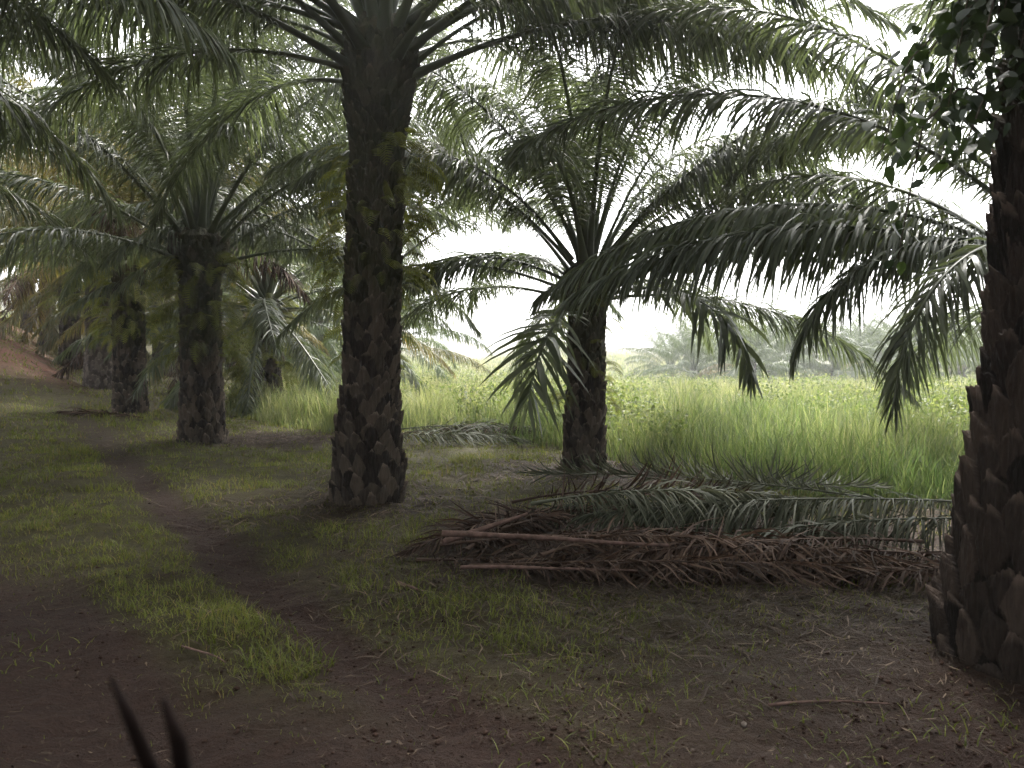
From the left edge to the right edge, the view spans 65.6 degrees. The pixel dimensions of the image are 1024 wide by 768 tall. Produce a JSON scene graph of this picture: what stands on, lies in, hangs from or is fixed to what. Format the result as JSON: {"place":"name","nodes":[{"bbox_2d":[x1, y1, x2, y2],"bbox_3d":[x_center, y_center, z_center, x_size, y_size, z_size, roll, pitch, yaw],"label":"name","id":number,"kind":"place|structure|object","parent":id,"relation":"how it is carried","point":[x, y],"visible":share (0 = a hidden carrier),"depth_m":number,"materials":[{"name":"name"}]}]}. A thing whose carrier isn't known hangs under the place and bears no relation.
{"place":"outdoors","nodes":[
{"label":"outdoors","id":0,"kind":"place"},
{"bbox_2d":[109,676,191,767],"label":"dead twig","id":1,"kind":"object","parent":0,"point":[179,749],"visible":1,"depth_m":0.40,"materials":[{"name":"brown wood"}]},
{"bbox_2d":[0,310,976,507],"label":"tall grass","id":2,"kind":"structure","parent":0,"point":[909,459],"depth_m":11.94,"materials":[{"name":"green plant"}]},
{"bbox_2d":[0,0,1000,347],"label":"sky","id":3,"kind":"structure","parent":0,"point":[517,310],"materials":[{"name":"white"}]},
{"bbox_2d":[0,303,1023,767],"bbox_3d":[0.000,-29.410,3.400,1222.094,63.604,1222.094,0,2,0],"label":"ground","id":4,"kind":"structure","parent":0,"point":[56,723],"depth_m":4.16,"materials":[{"name":"brown soil"}]},
{"bbox_2d":[0,112,44,171],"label":"oil palm","id":5,"kind":"object","parent":4,"relation":"on","point":[24,160],"visible":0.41,"depth_m":17.26,"materials":[{"name":"green plant"}]},
{"bbox_2d":[0,162,58,354],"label":"oil palm","id":6,"kind":"object","parent":4,"relation":"on","point":[50,312],"visible":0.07,"depth_m":34.40,"materials":[{"name":"green plant"}]},
{"bbox_2d":[0,170,82,332],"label":"oil palm","id":7,"kind":"object","parent":4,"relation":"on","point":[24,317],"visible":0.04,"depth_m":41.56,"materials":[{"name":"green plant"}]},
{"bbox_2d":[0,42,101,270],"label":"oil palm","id":8,"kind":"object","parent":4,"relation":"on","point":[45,214],"visible":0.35,"depth_m":12.38,"materials":[{"name":"green plant"}]},
{"bbox_2d":[0,154,171,377],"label":"oil palm","id":9,"kind":"object","parent":4,"relation":"on","point":[10,292],"visible":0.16,"depth_m":30.00,"materials":[{"name":"green plant"}]},
{"bbox_2d":[37,272,84,325],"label":"trunk fern","id":10,"kind":"object","parent":9,"relation":"attached to","point":[51,300],"visible":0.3,"depth_m":29.78,"materials":[{"name":"green plant"}]},
{"bbox_2d":[51,408,143,417],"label":"fallen frond","id":11,"kind":"object","parent":4,"relation":"on","point":[80,412],"visible":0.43,"depth_m":17.63,"materials":[{"name":"plant"}]},
{"bbox_2d":[0,253,223,362],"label":"oil palm","id":12,"kind":"object","parent":4,"relation":"on","point":[41,338],"depth_m":34.43,"materials":[{"name":"green plant"}]},
{"bbox_2d":[0,0,250,232],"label":"oil palm","id":13,"kind":"object","parent":4,"relation":"on","point":[175,13],"visible":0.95,"depth_m":7.16,"materials":[{"name":"green plant"}]},
{"bbox_2d":[0,92,287,389],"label":"oil palm","id":14,"kind":"object","parent":4,"relation":"on","point":[97,373],"visible":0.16,"depth_m":24.25,"materials":[{"name":"green plant"}]},
{"bbox_2d":[57,258,112,318],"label":"trunk fern","id":15,"kind":"object","parent":14,"relation":"attached to","point":[70,298],"visible":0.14,"depth_m":24.08,"materials":[{"name":"green plant"}]},
{"bbox_2d":[18,198,294,379],"bbox_3d":[-14.355,-3.642,32.017,10.686,10.762,10.000,2,3,35],"label":"oil palm","id":16,"kind":"object","parent":4,"relation":"on","point":[48,342],"visible":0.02,"depth_m":30.05,"materials":[{"name":"green plant"}]},
{"bbox_2d":[0,25,345,413],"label":"oil palm","id":17,"kind":"object","parent":4,"relation":"on","point":[129,360],"visible":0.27,"depth_m":18.62,"materials":[{"name":"green plant"}]},
{"bbox_2d":[82,255,168,351],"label":"trunk fern","id":18,"kind":"object","parent":17,"relation":"attached to","point":[135,297],"visible":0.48,"depth_m":18.58,"materials":[{"name":"green plant"}]},
{"bbox_2d":[41,143,343,394],"bbox_3d":[-10.506,-3.190,27.097,10.443,11.008,10.595,0,2,0],"label":"oil palm","id":19,"kind":"object","parent":4,"relation":"on","point":[80,322],"visible":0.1,"depth_m":25.06,"materials":[{"name":"green plant"}]},
{"bbox_2d":[181,645,225,662],"bbox_3d":[-1.588,1.394,4.106,0.382,0.015,0.031,1,3,34],"label":"dry stick","id":20,"kind":"object","parent":4,"relation":"on","point":[186,647],"visible":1,"depth_m":4.14,"materials":[{"name":"brown wood"}]},
{"bbox_2d":[0,0,498,444],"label":"oil palm","id":21,"kind":"object","parent":4,"relation":"on","point":[201,409],"visible":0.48,"depth_m":13.42,"materials":[{"name":"green plant"}]},
{"bbox_2d":[138,250,254,374],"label":"trunk fern","id":22,"kind":"object","parent":21,"relation":"attached to","point":[169,270],"visible":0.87,"depth_m":13.39,"materials":[{"name":"green plant"}]},
{"bbox_2d":[45,79,459,417],"bbox_3d":[-6.723,-2.647,21.803,10.565,11.598,10.301,1,2,30],"label":"oil palm","id":23,"kind":"object","parent":4,"relation":"on","point":[259,320],"visible":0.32,"depth_m":20.27,"materials":[{"name":"green plant"}]},
{"bbox_2d":[221,288,309,405],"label":"trunk fern","id":24,"kind":"object","parent":23,"relation":"attached to","point":[267,354],"visible":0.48,"depth_m":21.43,"materials":[{"name":"green plant"}]},
{"bbox_2d":[175,258,340,373],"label":"oil palm","id":25,"kind":"object","parent":4,"relation":"on","point":[294,313],"depth_m":41.18,"materials":[{"name":"green plant"}]},
{"bbox_2d":[222,222,432,378],"bbox_3d":[-8.652,-2.668,36.215,10.874,10.032,10.759,0,2,0],"label":"oil palm","id":26,"kind":"object","parent":4,"relation":"on","point":[319,335],"visible":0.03,"depth_m":35.66,"materials":[{"name":"green plant"}]},
{"bbox_2d":[303,320,341,375],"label":"trunk fern","id":27,"kind":"object","parent":26,"relation":"attached to","point":[327,344],"visible":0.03,"depth_m":35.96,"materials":[{"name":"green plant"}]},
{"bbox_2d":[70,0,634,325],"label":"oil palm","id":28,"kind":"object","parent":4,"relation":"on","point":[244,227],"visible":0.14,"depth_m":15.05,"materials":[{"name":"green plant"}]},
{"bbox_2d":[323,293,419,378],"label":"trunk fern","id":29,"kind":"object","parent":28,"relation":"attached to","point":[337,328],"visible":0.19,"depth_m":16.30,"materials":[{"name":"green plant"}]},
{"bbox_2d":[282,233,493,387],"bbox_3d":[-4.816,-1.722,30.954,8.249,8.514,8.670,0,2,0],"label":"oil palm","id":30,"kind":"object","parent":4,"relation":"on","point":[447,354],"visible":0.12,"depth_m":30.67,"materials":[{"name":"green plant"}]},
{"bbox_2d":[395,580,418,590],"bbox_3d":[-0.691,1.347,5.272,0.033,0.058,0.322,-1,3,-34],"label":"dry stick","id":31,"kind":"object","parent":4,"relation":"on","point":[404,585],"visible":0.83,"depth_m":5.29,"materials":[{"name":"brown wood"}]},
{"bbox_2d":[0,0,915,506],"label":"oil palm","id":32,"kind":"object","parent":4,"relation":"on","point":[376,66],"visible":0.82,"depth_m":8.37,"materials":[{"name":"green plant"}]},
{"bbox_2d":[306,143,394,320],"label":"trunk fern","id":33,"kind":"object","parent":32,"relation":"attached to","point":[332,230],"visible":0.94,"depth_m":8.29,"materials":[{"name":"green plant"}]},
{"bbox_2d":[355,127,451,313],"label":"trunk fern","id":34,"kind":"object","parent":32,"relation":"attached to","point":[420,173],"visible":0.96,"depth_m":8.32,"materials":[{"name":"green plant"}]},
{"bbox_2d":[403,426,533,446],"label":"fallen frond","id":35,"kind":"object","parent":4,"relation":"on","point":[491,438],"visible":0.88,"depth_m":13.40,"materials":[{"name":"plant"}]},
{"bbox_2d":[401,420,546,440],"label":"fallen frond","id":36,"kind":"object","parent":4,"relation":"on","point":[485,431],"visible":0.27,"depth_m":14.44,"materials":[{"name":"green plant"}]},
{"bbox_2d":[401,417,548,439],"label":"fallen frond","id":37,"kind":"object","parent":4,"relation":"on","point":[483,424],"visible":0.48,"depth_m":14.34,"materials":[{"name":"plant"}]},
{"bbox_2d":[391,498,570,559],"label":"fallen frond","id":38,"kind":"object","parent":4,"relation":"on","point":[406,552],"visible":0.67,"depth_m":6.33,"materials":[{"name":"brown plant"}]},
{"bbox_2d":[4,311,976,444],"bbox_3d":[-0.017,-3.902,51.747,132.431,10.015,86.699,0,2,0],"label":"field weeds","id":39,"kind":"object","parent":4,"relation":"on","point":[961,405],"visible":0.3,"depth_m":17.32,"materials":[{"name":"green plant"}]},
{"bbox_2d":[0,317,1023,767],"bbox_3d":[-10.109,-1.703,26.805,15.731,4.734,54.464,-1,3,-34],"label":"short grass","id":40,"kind":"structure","parent":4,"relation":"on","point":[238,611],"depth_m":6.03,"materials":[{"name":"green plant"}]},
{"bbox_2d":[0,356,1023,767],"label":"leaf litter","id":41,"kind":"object","parent":4,"relation":"on","point":[618,580],"visible":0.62,"depth_m":4.93,"materials":[{"name":"brown plant"}]},
{"bbox_2d":[0,484,1023,767],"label":"soil crumbs","id":42,"kind":"object","parent":4,"relation":"on","point":[554,726],"visible":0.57,"depth_m":3.53,"materials":[{"name":"brown soil"}]},
{"bbox_2d":[462,496,563,552],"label":"fallen frond","id":43,"kind":"object","parent":4,"relation":"on","point":[513,530],"visible":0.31,"depth_m":6.45,"materials":[{"name":"brown plant"}]},
{"bbox_2d":[416,527,664,590],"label":"fallen frond","id":44,"kind":"object","parent":4,"relation":"on","point":[472,559],"visible":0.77,"depth_m":5.57,"materials":[{"name":"brown plant"}]},
{"bbox_2d":[442,512,527,544],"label":"frond stalk","id":45,"kind":"object","parent":44,"relation":"on","point":[447,540],"visible":0.83,"depth_m":5.96,"materials":[{"name":"brown plant"}]},
{"bbox_2d":[497,503,605,534],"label":"fallen frond","id":46,"kind":"object","parent":4,"relation":"on","point":[534,519],"visible":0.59,"depth_m":6.47,"materials":[{"name":"brown plant"}]},
{"bbox_2d":[451,468,721,532],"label":"fallen frond","id":47,"kind":"object","parent":4,"relation":"on","point":[549,510],"visible":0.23,"depth_m":6.69,"materials":[{"name":"plant"}]},
{"bbox_2d":[511,452,792,515],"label":"fallen frond","id":48,"kind":"object","parent":47,"relation":"on","point":[602,484],"visible":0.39,"depth_m":6.93,"materials":[{"name":"green plant"}]},
{"bbox_2d":[253,0,959,471],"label":"oil palm","id":49,"kind":"object","parent":4,"relation":"on","point":[577,174],"visible":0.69,"depth_m":10.45,"materials":[{"name":"green plant"}]},
{"bbox_2d":[548,298,626,415],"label":"trunk fern","id":50,"kind":"object","parent":49,"relation":"attached to","point":[559,397],"visible":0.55,"depth_m":10.81,"materials":[{"name":"green plant"}]},
{"bbox_2d":[538,507,702,565],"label":"fallen frond","id":51,"kind":"object","parent":4,"relation":"on","point":[552,550],"visible":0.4,"depth_m":5.80,"materials":[{"name":"brown plant"}]},
{"bbox_2d":[464,539,816,590],"bbox_3d":[0.842,1.245,5.558,2.552,0.224,0.815,0,2,10],"label":"fallen frond","id":52,"kind":"object","parent":4,"relation":"on","point":[657,572],"visible":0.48,"depth_m":5.42,"materials":[{"name":"brown plant"}]},
{"bbox_2d":[501,491,795,534],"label":"fallen frond","id":53,"kind":"object","parent":4,"relation":"on","point":[560,507],"visible":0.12,"depth_m":6.76,"materials":[{"name":"plant"}]},
{"bbox_2d":[440,514,889,559],"bbox_3d":[1.242,1.157,6.188,3.598,0.363,0.840,0,2,-5],"label":"fallen frond","id":54,"kind":"object","parent":4,"relation":"on","point":[584,532],"visible":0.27,"depth_m":6.11,"materials":[{"name":"brown plant"}]},
{"bbox_2d":[618,315,717,380],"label":"oil palm","id":55,"kind":"object","parent":4,"relation":"on","point":[658,344],"visible":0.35,"depth_m":61.76,"materials":[{"name":"green plant"}]},
{"bbox_2d":[531,479,829,534],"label":"fallen frond","id":56,"kind":"object","parent":4,"relation":"on","point":[711,494],"visible":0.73,"depth_m":6.28,"materials":[{"name":"green plant"}]},
{"bbox_2d":[648,325,716,356],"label":"broadleaf tree","id":57,"kind":"object","parent":4,"relation":"on","point":[668,338],"visible":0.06,"depth_m":110.72,"materials":[{"name":"green plant"}]},
{"bbox_2d":[635,312,763,380],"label":"oil palm","id":58,"kind":"object","parent":4,"relation":"on","point":[695,369],"visible":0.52,"depth_m":53.77,"materials":[{"name":"green plant"}]},
{"bbox_2d":[469,514,935,591],"bbox_3d":[1.374,1.141,5.462,3.354,0.376,0.997,0,2,3],"label":"fallen frond","id":59,"kind":"object","parent":4,"relation":"on","point":[749,568],"visible":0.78,"depth_m":5.35,"materials":[{"name":"brown plant"}]},
{"bbox_2d":[460,565,637,571],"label":"frond stalk","id":60,"kind":"object","parent":59,"relation":"on","point":[509,567],"visible":0.94,"depth_m":5.39,"materials":[{"name":"brown plant"}]},
{"bbox_2d":[442,530,668,546],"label":"frond stalk","id":61,"kind":"object","parent":59,"relation":"on","point":[458,533],"visible":1,"depth_m":5.63,"materials":[{"name":"brown plant"}]},
{"bbox_2d":[679,319,767,375],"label":"oil palm","id":62,"kind":"object","parent":4,"relation":"on","point":[715,354],"visible":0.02,"depth_m":67.73,"materials":[{"name":"green plant"}]},
{"bbox_2d":[552,526,923,584],"bbox_3d":[1.635,1.203,5.669,2.744,0.301,0.831,0,2,-6],"label":"fallen frond","id":63,"kind":"object","parent":4,"relation":"on","point":[800,538],"visible":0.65,"depth_m":5.59,"materials":[{"name":"brown plant"}]},
{"bbox_2d":[741,721,746,727],"bbox_3d":[0.951,1.394,3.255,0.024,0.021,0.038,1,2,16],"label":"pebble","id":64,"kind":"object","parent":4,"relation":"on","point":[743,724],"visible":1,"depth_m":3.24,"materials":[{"name":"grey stone"}]},
{"bbox_2d":[552,524,936,581],"bbox_3d":[1.652,1.160,5.651,2.750,0.336,0.914,0,2,9],"label":"fallen frond","id":65,"kind":"object","parent":4,"relation":"on","point":[726,540],"visible":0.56,"depth_m":5.58,"materials":[{"name":"brown plant"}]},
{"bbox_2d":[788,547,923,554],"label":"frond stalk","id":66,"kind":"object","parent":65,"relation":"on","point":[880,552],"visible":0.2,"depth_m":5.62,"materials":[{"name":"brown plant"}]},
{"bbox_2d":[492,0,1004,437],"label":"oil palm","id":67,"kind":"object","parent":4,"relation":"on","point":[863,219],"visible":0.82,"depth_m":6.75,"materials":[{"name":"green plant"}]},
{"bbox_2d":[554,521,944,583],"bbox_3d":[1.893,1.166,5.653,3.223,0.347,0.937,0,2,3],"label":"fallen frond","id":68,"kind":"object","parent":4,"relation":"on","point":[900,552],"visible":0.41,"depth_m":5.55,"materials":[{"name":"brown plant"}]},
{"bbox_2d":[681,295,818,382],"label":"oil palm","id":69,"kind":"object","parent":4,"relation":"on","point":[781,366],"visible":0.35,"depth_m":49.40,"materials":[{"name":"green plant"}]},
{"bbox_2d":[618,442,896,505],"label":"fallen frond","id":70,"kind":"object","parent":4,"relation":"on","point":[827,484],"visible":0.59,"depth_m":7.23,"materials":[{"name":"green plant"}]},
{"bbox_2d":[510,440,871,497],"bbox_3d":[1.549,0.759,7.016,3.140,0.585,0.830,0,2,8],"label":"fallen frond","id":71,"kind":"object","parent":70,"relation":"on","point":[716,476],"visible":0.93,"depth_m":7.00,"materials":[{"name":"green plant"}]},
{"bbox_2d":[565,488,951,549],"bbox_3d":[2.117,1.092,6.216,3.466,0.496,1.022,0,2,3],"label":"fallen frond","id":72,"kind":"object","parent":4,"relation":"on","point":[866,506],"visible":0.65,"depth_m":6.21,"materials":[{"name":"green plant"}]},
{"bbox_2d":[717,320,822,380],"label":"oil palm","id":73,"kind":"object","parent":4,"relation":"on","point":[779,352],"visible":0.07,"depth_m":62.53,"materials":[{"name":"green plant"}]},
{"bbox_2d":[752,312,822,368],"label":"broadleaf tree","id":74,"kind":"object","parent":4,"relation":"on","point":[783,333],"visible":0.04,"depth_m":89.78,"materials":[{"name":"green plant"}]},
{"bbox_2d":[732,295,859,380],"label":"oil palm","id":75,"kind":"object","parent":4,"relation":"on","point":[786,349],"visible":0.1,"depth_m":57.19,"materials":[{"name":"green plant"}]},
{"bbox_2d":[695,506,951,570],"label":"fallen frond","id":76,"kind":"object","parent":4,"relation":"on","point":[909,525],"visible":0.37,"depth_m":5.91,"materials":[{"name":"plant"}]},
{"bbox_2d":[781,324,869,369],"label":"broadleaf tree","id":77,"kind":"object","parent":4,"relation":"on","point":[819,347],"visible":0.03,"depth_m":87.03,"materials":[{"name":"green plant"}]},
{"bbox_2d":[768,700,889,706],"bbox_3d":[1.372,1.384,3.447,0.552,0.030,0.037,0,2,-7],"label":"dry stick","id":78,"kind":"object","parent":4,"relation":"on","point":[796,702],"visible":0.96,"depth_m":3.45,"materials":[{"name":"brown wood"}]},
{"bbox_2d":[769,312,889,383],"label":"oil palm","id":79,"kind":"object","parent":4,"relation":"on","point":[807,365],"visible":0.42,"depth_m":55.34,"materials":[{"name":"green plant"}]},
{"bbox_2d":[802,312,895,374],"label":"oil palm","id":80,"kind":"object","parent":4,"relation":"on","point":[868,321],"visible":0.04,"depth_m":65.41,"materials":[{"name":"green plant"}]},
{"bbox_2d":[818,298,925,376],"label":"oil palm","id":81,"kind":"object","parent":4,"relation":"on","point":[873,341],"visible":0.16,"depth_m":59.81,"materials":[{"name":"green plant"}]},
{"bbox_2d":[807,545,940,596],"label":"fallen frond","id":82,"kind":"object","parent":4,"relation":"on","point":[874,579],"visible":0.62,"depth_m":5.30,"materials":[{"name":"brown plant"}]},
{"bbox_2d":[846,304,943,370],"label":"oil palm","id":83,"kind":"object","parent":4,"relation":"on","point":[890,322],"visible":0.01,"depth_m":68.36,"materials":[{"name":"green plant"}]},
{"bbox_2d":[855,285,979,380],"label":"oil palm","id":84,"kind":"object","parent":4,"relation":"on","point":[874,345],"visible":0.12,"depth_m":53.94,"materials":[{"name":"green plant"}]},
{"bbox_2d":[908,321,981,378],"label":"oil palm","id":85,"kind":"object","parent":4,"relation":"on","point":[959,372],"visible":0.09,"depth_m":57.63,"materials":[{"name":"green plant"}]},
{"bbox_2d":[890,0,1023,684],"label":"oil palm","id":86,"kind":"object","parent":4,"relation":"on","point":[975,596],"visible":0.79,"depth_m":3.93,"materials":[{"name":"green plant"}]},
{"bbox_2d":[862,0,1023,275],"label":"climbing vine","id":87,"kind":"object","parent":86,"relation":"attached to","point":[972,23],"visible":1,"depth_m":3.86,"materials":[{"name":"green plant"}]},
{"bbox_2d":[939,306,982,377],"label":"oil palm","id":88,"kind":"object","parent":4,"relation":"on","point":[969,372],"visible":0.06,"depth_m":55.96,"materials":[{"name":"green plant"}]}
]}

